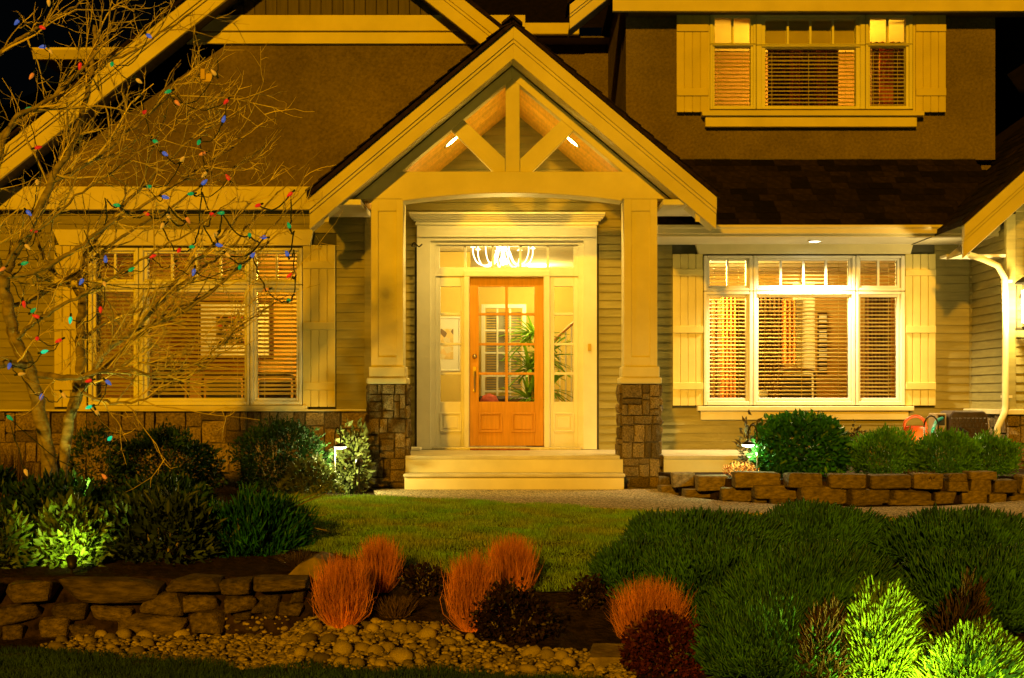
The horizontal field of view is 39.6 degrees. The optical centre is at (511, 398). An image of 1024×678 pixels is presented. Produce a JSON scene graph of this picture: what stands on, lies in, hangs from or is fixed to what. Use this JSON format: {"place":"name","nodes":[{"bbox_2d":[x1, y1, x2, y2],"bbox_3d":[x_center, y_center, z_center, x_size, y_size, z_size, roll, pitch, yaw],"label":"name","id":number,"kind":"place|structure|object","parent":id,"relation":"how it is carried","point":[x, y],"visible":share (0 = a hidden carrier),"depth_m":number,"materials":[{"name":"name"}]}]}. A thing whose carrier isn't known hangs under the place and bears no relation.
{"place":"outdoors","nodes":[
{"label":"outdoors","id":0,"kind":"place"},
{"bbox_2d":[0,441,41,502],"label":"brown grass","id":1,"kind":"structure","parent":0,"point":[19,467],"depth_m":12.89,"materials":[{"name":"brown plant"}]},
{"bbox_2d":[0,0,601,106],"label":"sky","id":2,"kind":"structure","parent":0,"point":[17,63],"materials":[{"name":"black"}]},
{"bbox_2d":[0,645,621,677],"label":"front grass","id":3,"kind":"structure","parent":0,"point":[101,660],"depth_m":7.94,"materials":[{"name":"green plant"}]},
{"bbox_2d":[440,546,509,631],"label":"orange grass","id":4,"kind":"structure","parent":0,"point":[469,584],"depth_m":8.66,"materials":[{"name":"orange plant"}]},
{"bbox_2d":[479,396,528,401],"bbox_3d":[-0.047,0.290,21.225,0.945,0.660,0.650,0,0,0],"label":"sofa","id":5,"kind":"object","parent":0,"point":[501,398],"visible":0.07,"depth_m":21.35,"materials":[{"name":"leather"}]},
{"bbox_2d":[260,492,762,591],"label":"lawn","id":6,"kind":"structure","parent":0,"point":[541,565],"depth_m":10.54,"materials":[{"name":"green plant"}]},
{"bbox_2d":[274,497,327,536],"bbox_3d":[-1.693,0.909,10.908,0.645,0.346,0.686,0,0,0],"label":"sage","id":7,"kind":"object","parent":6,"relation":"on","point":[305,511],"visible":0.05,"depth_m":10.91,"materials":[{"name":"green plant"}]},
{"bbox_2d":[0,486,1023,677],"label":"ground","id":8,"kind":"structure","parent":0,"point":[580,631],"depth_m":9.25,"materials":[{"name":"brown soil"}]},
{"bbox_2d":[0,464,41,535],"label":"rhododendron","id":9,"kind":"object","parent":8,"relation":"on","point":[6,478],"visible":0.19,"depth_m":11.15,"materials":[{"name":"green plant"}]},
{"bbox_2d":[0,499,48,568],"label":"rhododendron","id":10,"kind":"object","parent":8,"relation":"on","point":[17,528],"visible":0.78,"depth_m":9.71,"materials":[{"name":"green plant"}]},
{"bbox_2d":[0,466,137,541],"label":"rhododendron","id":11,"kind":"object","parent":8,"relation":"on","point":[34,499],"visible":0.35,"depth_m":10.88,"materials":[{"name":"green plant"}]},
{"bbox_2d":[24,488,118,568],"bbox_3d":[-3.084,0.996,9.949,0.741,0.735,0.590,0,0,0],"label":"rhododendron","id":12,"kind":"object","parent":8,"relation":"on","point":[76,511],"visible":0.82,"depth_m":9.82,"materials":[{"name":"green plant"}]},
{"bbox_2d":[66,554,77,573],"bbox_3d":[-2.951,1.112,9.520,0.078,0.134,0.103,0,0,-11],"label":"ground spotlight","id":13,"kind":"object","parent":8,"relation":"on","point":[71,560],"visible":1,"depth_m":9.50,"materials":[{"name":"metal"}]},
{"bbox_2d":[56,414,131,494],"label":"thin shrub","id":14,"kind":"object","parent":8,"relation":"on","point":[80,449],"visible":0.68,"depth_m":13.36,"materials":[{"name":"green plant"}]},
{"bbox_2d":[115,628,131,639],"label":"river rock","id":15,"kind":"object","parent":8,"relation":"on","point":[126,633],"visible":0.76,"depth_m":9.07,"materials":[{"name":"beige stone"}]},
{"bbox_2d":[0,573,309,639],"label":"retaining wall","id":16,"kind":"structure","parent":8,"relation":"on","point":[164,609],"depth_m":9.15,"materials":[{"name":"brown stone"}]},
{"bbox_2d":[80,481,239,565],"bbox_3d":[-2.522,0.987,10.224,1.155,0.779,0.986,0,0,0],"label":"rhododendron","id":17,"kind":"object","parent":8,"relation":"on","point":[177,507],"visible":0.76,"depth_m":9.98,"materials":[{"name":"green plant"}]},
{"bbox_2d":[105,418,229,492],"bbox_3d":[-3.396,0.598,14.034,1.108,0.837,1.107,0,0,34],"label":"round shrub","id":18,"kind":"object","parent":8,"relation":"on","point":[138,449],"visible":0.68,"depth_m":13.86,"materials":[{"name":"green plant"}]},
{"bbox_2d":[114,461,221,523],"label":"rhododendron","id":19,"kind":"object","parent":8,"relation":"on","point":[170,484],"visible":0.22,"depth_m":11.52,"materials":[{"name":"green plant"}]},
{"bbox_2d":[0,0,344,503],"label":"bare tree","id":20,"kind":"object","parent":8,"relation":"on","point":[32,375],"visible":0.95,"depth_m":11.08,"materials":[{"name":"brown plant"}]},
{"bbox_2d":[0,0,81,275],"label":"string light","id":21,"kind":"object","parent":20,"relation":"hanging from","point":[36,147],"visible":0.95,"depth_m":10.79,"materials":[{"name":"multicoloured"}]},
{"bbox_2d":[4,282,111,481],"bbox_3d":[-3.445,-0.120,10.806,0.881,1.516,0.282,0,0,0],"label":"string light","id":22,"kind":"object","parent":20,"relation":"hanging from","point":[21,374],"visible":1,"depth_m":10.84,"materials":[{"name":"multicoloured"}]},
{"bbox_2d":[110,13,184,201],"bbox_3d":[-2.755,-2.228,10.807,0.530,1.462,0.299,0,0,0],"label":"string light","id":23,"kind":"object","parent":20,"relation":"hanging from","point":[138,80],"visible":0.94,"depth_m":10.83,"materials":[{"name":"multicoloured"}]},
{"bbox_2d":[68,230,241,323],"bbox_3d":[-2.737,-0.920,10.806,1.326,0.700,0.307,0,0,0],"label":"string light","id":24,"kind":"object","parent":20,"relation":"hanging from","point":[131,269],"visible":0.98,"depth_m":10.83,"materials":[{"name":"multicoloured"}]},
{"bbox_2d":[164,60,232,197],"bbox_3d":[-2.401,-2.063,10.801,0.514,1.064,0.271,0,0,0],"label":"string light","id":25,"kind":"object","parent":20,"relation":"hanging from","point":[223,119],"visible":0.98,"depth_m":10.81,"materials":[{"name":"multicoloured plastic"}]},
{"bbox_2d":[104,189,296,302],"bbox_3d":[-2.364,-1.165,10.796,1.488,0.883,0.290,0,0,0],"label":"string light","id":26,"kind":"object","parent":20,"relation":"hanging from","point":[187,219],"visible":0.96,"depth_m":10.82,"materials":[{"name":"black"}]},
{"bbox_2d":[176,480,317,559],"bbox_3d":[-1.937,0.955,10.401,1.065,0.725,0.832,0,0,0],"label":"sage","id":27,"kind":"object","parent":8,"relation":"on","point":[247,510],"visible":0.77,"depth_m":10.26,"materials":[{"name":"green plant"}]},
{"bbox_2d":[225,415,333,494],"bbox_3d":[-2.350,0.625,14.585,1.108,0.944,0.826,0,0,0],"label":"round shrub","id":28,"kind":"object","parent":8,"relation":"on","point":[295,430],"visible":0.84,"depth_m":14.46,"materials":[{"name":"green plant"}]},
{"bbox_2d":[269,548,328,568],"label":"dry grass","id":29,"kind":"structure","parent":8,"relation":"on","point":[295,562],"depth_m":9.71,"materials":[{"name":"brown plant"}]},
{"bbox_2d":[277,452,344,495],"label":"azalea","id":30,"kind":"object","parent":8,"relation":"on","point":[329,474],"visible":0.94,"depth_m":14.19,"materials":[{"name":"green plant"}]},
{"bbox_2d":[288,551,334,582],"bbox_3d":[-1.383,1.172,9.700,0.308,0.222,0.500,0,0,0],"label":"boulder","id":31,"kind":"object","parent":8,"relation":"on","point":[301,568],"visible":0.54,"depth_m":9.48,"materials":[{"name":"brown stone"}]},
{"bbox_2d":[40,615,639,677],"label":"pebbles","id":32,"kind":"object","parent":8,"relation":"on","point":[322,646],"visible":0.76,"depth_m":8.41,"materials":[{"name":"beige gravel"}]},
{"bbox_2d":[300,633,317,642],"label":"river rock","id":33,"kind":"object","parent":32,"relation":"on","point":[308,637],"visible":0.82,"depth_m":8.45,"materials":[{"name":"stone"}]},
{"bbox_2d":[312,653,330,663],"bbox_3d":[-1.085,1.480,8.089,0.114,0.067,0.083,4,6,-37],"label":"river rock","id":34,"kind":"object","parent":32,"relation":"on","point":[318,657],"visible":0.8,"depth_m":8.06,"materials":[{"name":"brown stone"}]},
{"bbox_2d":[367,644,383,656],"bbox_3d":[-0.791,1.463,8.237,0.114,0.082,0.088,13,-7,-38],"label":"river rock","id":35,"kind":"object","parent":32,"relation":"on","point":[376,649],"visible":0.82,"depth_m":8.20,"materials":[{"name":"beige stone"}]},
{"bbox_2d":[406,622,422,632],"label":"river rock","id":36,"kind":"object","parent":32,"relation":"on","point":[411,627],"visible":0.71,"depth_m":8.65,"materials":[{"name":"beige stone"}]},
{"bbox_2d":[521,646,540,658],"bbox_3d":[0.109,1.462,8.189,0.124,0.070,0.082,-16,-11,-13],"label":"river rock","id":37,"kind":"object","parent":32,"relation":"on","point":[533,650],"visible":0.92,"depth_m":8.16,"materials":[{"name":"beige stone"}]},
{"bbox_2d":[334,427,346,495],"bbox_3d":[-1.746,0.648,14.480,0.140,0.725,0.138,0,0,0],"label":"path lamp","id":38,"kind":"object","parent":8,"relation":"on","point":[340,445],"visible":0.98,"depth_m":14.47,"materials":[{"name":"metal"}]},
{"bbox_2d":[333,640,352,655],"bbox_3d":[-0.980,1.454,8.245,0.120,0.108,0.117,0,0,8],"label":"river rock","id":39,"kind":"object","parent":8,"relation":"on","point":[341,647],"visible":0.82,"depth_m":8.20,"materials":[{"name":"beige stone"}]},
{"bbox_2d":[308,548,379,628],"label":"orange grass","id":40,"kind":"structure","parent":8,"relation":"on","point":[343,599],"depth_m":8.71,"materials":[{"name":"orange plant"}]},
{"bbox_2d":[328,417,375,493],"bbox_3d":[-1.687,0.633,14.911,0.543,0.895,0.478,0,0,0],"label":"laurel","id":41,"kind":"object","parent":8,"relation":"on","point":[351,438],"visible":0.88,"depth_m":14.86,"materials":[{"name":"green plant"}]},
{"bbox_2d":[353,532,406,592],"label":"orange grass","id":42,"kind":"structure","parent":8,"relation":"on","point":[383,557],"depth_m":9.28,"materials":[{"name":"orange plant"}]},
{"bbox_2d":[369,594,424,618],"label":"sedge","id":43,"kind":"object","parent":8,"relation":"on","point":[394,610],"visible":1,"depth_m":8.91,"materials":[{"name":"beige plant"}]},
{"bbox_2d":[392,621,407,633],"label":"river rock","id":44,"kind":"object","parent":8,"relation":"on","point":[400,627],"visible":0.77,"depth_m":8.66,"materials":[{"name":"beige stone"}]},
{"bbox_2d":[390,647,413,663],"bbox_3d":[-0.634,1.475,8.121,0.127,0.098,0.166,-6,8,-36],"label":"river rock","id":45,"kind":"object","parent":8,"relation":"on","point":[399,655],"visible":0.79,"depth_m":8.07,"materials":[{"name":"beige stone"}]},
{"bbox_2d":[396,561,446,597],"bbox_3d":[-0.576,1.184,9.291,0.305,0.238,0.310,0,0,-31],"label":"barberry","id":46,"kind":"object","parent":8,"relation":"on","point":[414,580],"visible":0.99,"depth_m":9.26,"materials":[{"name":"purple plant"}]},
{"bbox_2d":[418,627,436,640],"bbox_3d":[-0.513,1.421,8.552,0.132,0.094,0.097,-24,-24,28],"label":"river rock","id":47,"kind":"object","parent":8,"relation":"on","point":[426,632],"visible":0.77,"depth_m":8.52,"materials":[{"name":"beige stone"}]},
{"bbox_2d":[0,0,1023,489],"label":"house","id":48,"kind":"structure","parent":8,"relation":"on","point":[672,196],"depth_m":16.31,"materials":[{"name":"beige paint"}]},
{"bbox_2d":[149,362,189,397],"bbox_3d":[-4.046,0.081,16.951,0.504,1.078,0.478,0,0,0],"label":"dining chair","id":49,"kind":"object","parent":48,"relation":"on","point":[169,396],"visible":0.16,"depth_m":16.73,"materials":[{"name":"brown wood"}]},
{"bbox_2d":[53,229,313,408],"bbox_3d":[-3.732,-0.897,16.196,2.958,2.041,0.251,0,0,0],"label":"window","id":50,"kind":"structure","parent":48,"relation":"in","point":[65,237],"depth_m":16.15,"materials":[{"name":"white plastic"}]},
{"bbox_2d":[201,374,243,397],"bbox_3d":[-3.468,0.156,17.301,0.544,0.928,0.478,0,0,0],"label":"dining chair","id":51,"kind":"object","parent":48,"relation":"on","point":[221,396],"visible":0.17,"depth_m":17.08,"materials":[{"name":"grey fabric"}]},
{"bbox_2d":[197,300,273,358],"bbox_3d":[-3.869,-0.958,19.885,1.075,0.824,0.030,0,0,0],"label":"framed picture","id":52,"kind":"object","parent":48,"relation":"attached to","point":[232,329],"visible":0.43,"depth_m":19.89,"materials":[{"name":"white wood"}]},
{"bbox_2d":[258,374,295,397],"bbox_3d":[-2.848,0.156,17.301,0.504,0.928,0.477,0,0,0],"label":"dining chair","id":53,"kind":"object","parent":48,"relation":"on","point":[276,396],"visible":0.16,"depth_m":17.08,"materials":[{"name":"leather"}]},
{"bbox_2d":[441,316,459,371],"bbox_3d":[-0.902,-0.734,19.175,0.406,0.743,0.030,0,0,0],"label":"framed picture","id":54,"kind":"object","parent":48,"relation":"attached to","point":[450,333],"visible":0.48,"depth_m":19.18,"materials":[{"name":"white paper"}]},
{"bbox_2d":[471,247,534,266],"bbox_3d":[-0.113,-1.829,17.950,0.779,0.322,0.777,0,0,-34],"label":"chandelier","id":55,"kind":"object","parent":48,"relation":"hanging from","point":[502,259],"visible":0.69,"depth_m":17.92,"materials":[{"name":"white"}]},
{"bbox_2d":[481,304,525,395],"bbox_3d":[-0.126,-0.632,21.605,0.680,1.594,0.070,0,0,0],"label":"window","id":56,"kind":"structure","parent":48,"relation":"attached to","point":[483,330],"depth_m":21.57,"materials":[{"name":"white plastic"}]},
{"bbox_2d":[486,312,520,390],"bbox_3d":[-0.126,-0.717,21.690,0.525,1.190,0.060,0,0,0],"label":"window blind","id":57,"kind":"object","parent":56,"relation":"attached to","point":[501,339],"depth_m":21.68,"materials":[{"name":"white plastic"}]},
{"bbox_2d":[470,277,543,445],"bbox_3d":[-0.066,-0.451,17.215,0.898,2.047,0.120,0,0,0],"label":"front door","id":58,"kind":"structure","parent":48,"relation":"in","point":[506,423],"depth_m":17.23,"materials":[{"name":"orange wood"}]},
{"bbox_2d":[498,316,572,446],"bbox_3d":[0.344,-0.259,17.949,1.093,1.759,0.561,0,0,0],"label":"palm","id":59,"kind":"object","parent":48,"relation":"on","point":[528,362],"visible":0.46,"depth_m":17.94,"materials":[{"name":"green plant"}]},
{"bbox_2d":[554,322,572,401],"bbox_3d":[0.913,-0.407,20.600,0.703,2.053,0.040,0,0,0],"label":"stair rail","id":60,"kind":"object","parent":48,"relation":"on","point":[564,330],"visible":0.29,"depth_m":20.59,"materials":[{"name":"white wood"}]},
{"bbox_2d":[710,301,744,397],"bbox_3d":[2.860,-0.575,18.806,0.643,1.438,0.082,0,0,0],"label":"curtain","id":61,"kind":"object","parent":48,"relation":"hanging from","point":[719,358],"visible":0.15,"depth_m":18.80,"materials":[{"name":"fabric"}]},
{"bbox_2d":[721,298,735,397],"bbox_3d":[2.829,-0.632,18.606,0.201,1.549,0.082,0,0,0],"label":"curtain","id":62,"kind":"object","parent":48,"relation":"hanging from","point":[728,358],"visible":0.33,"depth_m":18.60,"materials":[{"name":"orange fabric"}]},
{"bbox_2d":[758,298,784,397],"bbox_3d":[3.455,-0.619,19.106,0.413,1.530,0.082,0,0,0],"label":"curtain","id":63,"kind":"object","parent":48,"relation":"hanging from","point":[770,343],"depth_m":19.10,"materials":[{"name":"fabric"}]},
{"bbox_2d":[782,301,795,363],"bbox_3d":[3.679,-0.876,18.906,0.179,0.851,0.082,0,0,0],"label":"curtain","id":64,"kind":"object","parent":48,"relation":"hanging from","point":[788,339],"visible":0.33,"depth_m":18.90,"materials":[{"name":"orange fabric"}]},
{"bbox_2d":[790,50,799,104],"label":"curtain","id":65,"kind":"object","parent":48,"relation":"hanging from","point":[794,81],"visible":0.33,"depth_m":18.60,"materials":[{"name":"orange fabric"}]},
{"bbox_2d":[777,369,816,397],"bbox_3d":[3.644,0.116,18.401,0.504,1.008,0.478,0,0,0],"label":"dining chair","id":66,"kind":"object","parent":48,"relation":"on","point":[796,396],"visible":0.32,"depth_m":18.18,"materials":[{"name":"wood"}]},
{"bbox_2d":[768,50,837,104],"bbox_3d":[3.870,-4.304,18.906,0.936,0.868,0.082,0,0,0],"label":"curtain","id":67,"kind":"object","parent":48,"relation":"hanging from","point":[801,81],"visible":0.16,"depth_m":18.90,"materials":[{"name":"fabric"}]},
{"bbox_2d":[793,281,814,397],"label":"pillar","id":68,"kind":"structure","parent":48,"relation":"in","point":[806,328],"depth_m":19.30,"materials":[{"name":"white paint"}]},
{"bbox_2d":[695,244,913,419],"bbox_3d":[3.522,-0.813,17.196,2.630,2.136,0.252,0,0,0],"label":"window","id":69,"kind":"structure","parent":48,"relation":"in","point":[751,263],"depth_m":17.15,"materials":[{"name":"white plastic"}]},
{"bbox_2d":[701,15,924,127],"bbox_3d":[3.611,-3.971,17.161,2.665,1.406,0.251,0,0,0],"label":"window","id":70,"kind":"structure","parent":48,"relation":"in","point":[766,32],"depth_m":17.12,"materials":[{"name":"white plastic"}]},
{"bbox_2d":[816,50,826,104],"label":"curtain","id":71,"kind":"object","parent":48,"relation":"hanging from","point":[821,81],"visible":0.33,"depth_m":18.60,"materials":[{"name":"orange fabric"}]},
{"bbox_2d":[817,312,826,373],"bbox_3d":[4.532,-0.806,20.745,0.140,0.904,0.090,0,0,0],"label":"wall rack","id":72,"kind":"object","parent":48,"relation":"attached to","point":[821,343],"depth_m":20.76,"materials":[{"name":"brown wood"}]},
{"bbox_2d":[865,298,890,397],"bbox_3d":[4.891,-0.641,19.006,0.342,1.573,0.082,0,0,0],"label":"curtain","id":73,"kind":"object","parent":48,"relation":"hanging from","point":[876,343],"visible":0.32,"depth_m":19.00,"materials":[{"name":"fabric"}]},
{"bbox_2d":[879,41,892,103],"bbox_3d":[4.897,-4.236,18.606,0.184,0.854,0.082,0,0,0],"label":"curtain","id":74,"kind":"object","parent":48,"relation":"hanging from","point":[885,72],"visible":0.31,"depth_m":18.60,"materials":[{"name":"orange fabric"}]},
{"bbox_2d":[870,41,903,103],"bbox_3d":[5.010,-4.304,18.906,0.596,0.868,0.082,0,0,0],"label":"curtain","id":75,"kind":"object","parent":48,"relation":"hanging from","point":[894,72],"visible":0.22,"depth_m":18.89,"materials":[{"name":"fabric"}]},
{"bbox_2d":[1015,277,1023,329],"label":"wall lantern","id":76,"kind":"object","parent":48,"relation":"attached to","point":[1020,282],"depth_m":15.64,"materials":[{"name":"metal"}]},
{"bbox_2d":[481,531,543,596],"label":"orange grass","id":77,"kind":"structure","parent":8,"relation":"on","point":[517,561],"depth_m":9.19,"materials":[{"name":"orange plant"}]},
{"bbox_2d":[462,575,564,646],"bbox_3d":[-0.026,1.318,8.546,0.576,0.495,0.528,0,0,-28],"label":"barberry","id":78,"kind":"object","parent":8,"relation":"on","point":[521,599],"visible":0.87,"depth_m":8.47,"materials":[{"name":"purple plant"}]},
{"bbox_2d":[519,664,537,672],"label":"river rock","id":79,"kind":"object","parent":8,"relation":"on","point":[529,668],"visible":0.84,"depth_m":7.88,"materials":[{"name":"beige stone"}]},
{"bbox_2d":[561,571,607,611],"bbox_3d":[0.468,1.252,9.102,0.312,0.289,0.258,0,0,0],"label":"barberry","id":80,"kind":"object","parent":8,"relation":"on","point":[584,590],"visible":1,"depth_m":9.06,"materials":[{"name":"purple plant"}]},
{"bbox_2d":[587,643,629,666],"bbox_3d":[0.602,1.515,8.250,0.316,0.110,0.529,0,0,5],"label":"flat stone","id":81,"kind":"object","parent":8,"relation":"on","point":[602,654],"visible":0.42,"depth_m":8.12,"materials":[{"name":"brown stone"}]},
{"bbox_2d":[585,533,688,587],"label":"heath shrub","id":82,"kind":"object","parent":8,"relation":"on","point":[612,564],"visible":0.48,"depth_m":9.34,"materials":[{"name":"green plant"}]},
{"bbox_2d":[603,572,697,651],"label":"orange grass","id":83,"kind":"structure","parent":8,"relation":"on","point":[644,602],"depth_m":8.26,"materials":[{"name":"orange plant"}]},
{"bbox_2d":[618,605,705,677],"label":"barberry","id":84,"kind":"object","parent":8,"relation":"on","point":[640,654],"visible":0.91,"depth_m":7.85,"materials":[{"name":"red plant"}]},
{"bbox_2d":[604,527,797,609],"bbox_3d":[1.373,1.105,9.298,1.624,0.488,1.498,0,0,0],"label":"heath shrub","id":85,"kind":"object","parent":8,"relation":"on","point":[695,558],"visible":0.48,"depth_m":8.99,"materials":[{"name":"green plant"}]},
{"bbox_2d":[611,505,803,545],"bbox_3d":[1.424,0.956,10.060,1.461,0.418,1.426,0,0,23],"label":"heath shrub","id":86,"kind":"object","parent":8,"relation":"on","point":[701,520],"visible":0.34,"depth_m":9.92,"materials":[{"name":"green plant"}]},
{"bbox_2d":[683,583,850,677],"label":"heath shrub","id":87,"kind":"object","parent":8,"relation":"on","point":[766,622],"visible":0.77,"depth_m":7.68,"materials":[{"name":"green plant"}]},
{"bbox_2d":[685,532,928,644],"bbox_3d":[1.769,1.162,8.595,1.455,0.692,1.438,0,0,-26],"label":"heath shrub","id":88,"kind":"object","parent":8,"relation":"on","point":[827,569],"visible":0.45,"depth_m":8.42,"materials":[{"name":"green plant"}]},
{"bbox_2d":[749,497,891,551],"bbox_3d":[2.211,0.931,10.504,1.326,0.420,1.373,0,0,0],"label":"heath shrub","id":89,"kind":"object","parent":8,"relation":"on","point":[808,520],"visible":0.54,"depth_m":10.18,"materials":[{"name":"green plant"}]},
{"bbox_2d":[792,591,852,677],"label":"heath shrub","id":90,"kind":"object","parent":8,"relation":"on","point":[824,614],"visible":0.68,"depth_m":7.51,"materials":[{"name":"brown plant"}]},
{"bbox_2d":[657,470,1023,505],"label":"retaining wall","id":91,"kind":"structure","parent":8,"relation":"on","point":[838,488],"depth_m":13.41,"materials":[{"name":"brown stone"}]},
{"bbox_2d":[658,464,1023,503],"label":"planting bed","id":92,"kind":"object","parent":8,"relation":"on","point":[714,494],"visible":0.16,"depth_m":14.11,"materials":[{"name":"brown soil"}]},
{"bbox_2d":[722,461,758,475],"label":"heather","id":93,"kind":"object","parent":92,"relation":"on","point":[729,468],"visible":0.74,"depth_m":14.26,"materials":[{"name":"orange plant"}]},
{"bbox_2d":[730,410,762,470],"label":"sprawling shrub","id":94,"kind":"object","parent":92,"relation":"on","point":[739,445],"visible":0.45,"depth_m":14.51,"materials":[{"name":"brown plant"}]},
{"bbox_2d":[741,424,757,470],"bbox_3d":[2.352,0.532,14.153,0.148,0.557,0.138,0,0,-41],"label":"path lamp","id":95,"kind":"object","parent":92,"relation":"on","point":[747,443],"visible":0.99,"depth_m":14.14,"materials":[{"name":"metal"}]},
{"bbox_2d":[745,408,855,476],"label":"clipped hedge","id":96,"kind":"object","parent":92,"relation":"on","point":[777,450],"visible":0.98,"depth_m":14.07,"materials":[{"name":"green plant"}]},
{"bbox_2d":[847,422,924,473],"bbox_3d":[3.712,0.540,14.194,0.811,0.640,0.699,0,0,-25],"label":"dwarf conifer","id":97,"kind":"object","parent":92,"relation":"on","point":[891,439],"visible":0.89,"depth_m":14.04,"materials":[{"name":"green plant"}]},
{"bbox_2d":[909,426,986,473],"bbox_3d":[4.272,0.545,13.986,0.766,0.561,0.653,0,0,0],"label":"dwarf conifer","id":98,"kind":"object","parent":92,"relation":"on","point":[964,456],"visible":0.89,"depth_m":13.86,"materials":[{"name":"green plant"}]},
{"bbox_2d":[957,427,1023,476],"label":"dwarf conifer","id":99,"kind":"object","parent":92,"relation":"on","point":[1002,456],"visible":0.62,"depth_m":14.16,"materials":[{"name":"green plant"}]},
{"bbox_2d":[837,569,932,677],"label":"heath shrub","id":100,"kind":"object","parent":8,"relation":"on","point":[885,629],"visible":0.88,"depth_m":7.38,"materials":[{"name":"green plant"}]},
{"bbox_2d":[867,502,1023,561],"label":"heath shrub","id":101,"kind":"object","parent":8,"relation":"on","point":[970,528],"visible":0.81,"depth_m":9.88,"materials":[{"name":"green plant"}]},
{"bbox_2d":[928,410,987,461],"bbox_3d":[4.922,0.461,15.673,0.550,0.658,0.494,0,0,0],"label":"hose reel","id":102,"kind":"object","parent":8,"relation":"on","point":[971,422],"visible":0.38,"depth_m":15.48,"materials":[{"name":"brown plastic"}]},
{"bbox_2d":[898,537,1023,633],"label":"heath shrub","id":103,"kind":"object","parent":8,"relation":"on","point":[934,573],"visible":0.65,"depth_m":8.62,"materials":[{"name":"green plant"}]},
{"bbox_2d":[900,614,1023,677],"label":"heath shrub","id":104,"kind":"object","parent":8,"relation":"on","point":[971,649],"visible":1,"depth_m":7.04,"materials":[{"name":"green plant"}]},
{"bbox_2d":[921,565,1002,638],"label":"heath shrub","id":105,"kind":"object","parent":8,"relation":"on","point":[962,605],"visible":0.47,"depth_m":7.84,"materials":[{"name":"brown plant"}]},
{"bbox_2d":[374,489,1023,520],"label":"path","id":106,"kind":"structure","parent":0,"point":[634,499],"depth_m":13.60,"materials":[{"name":"beige concrete"}]},
{"bbox_2d":[902,415,927,469],"bbox_3d":[4.380,0.479,15.276,0.394,0.612,0.298,0,0,30],"label":"watering can","id":107,"kind":"object","parent":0,"point":[919,430],"visible":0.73,"depth_m":15.23,"materials":[{"name":"orange plastic"}]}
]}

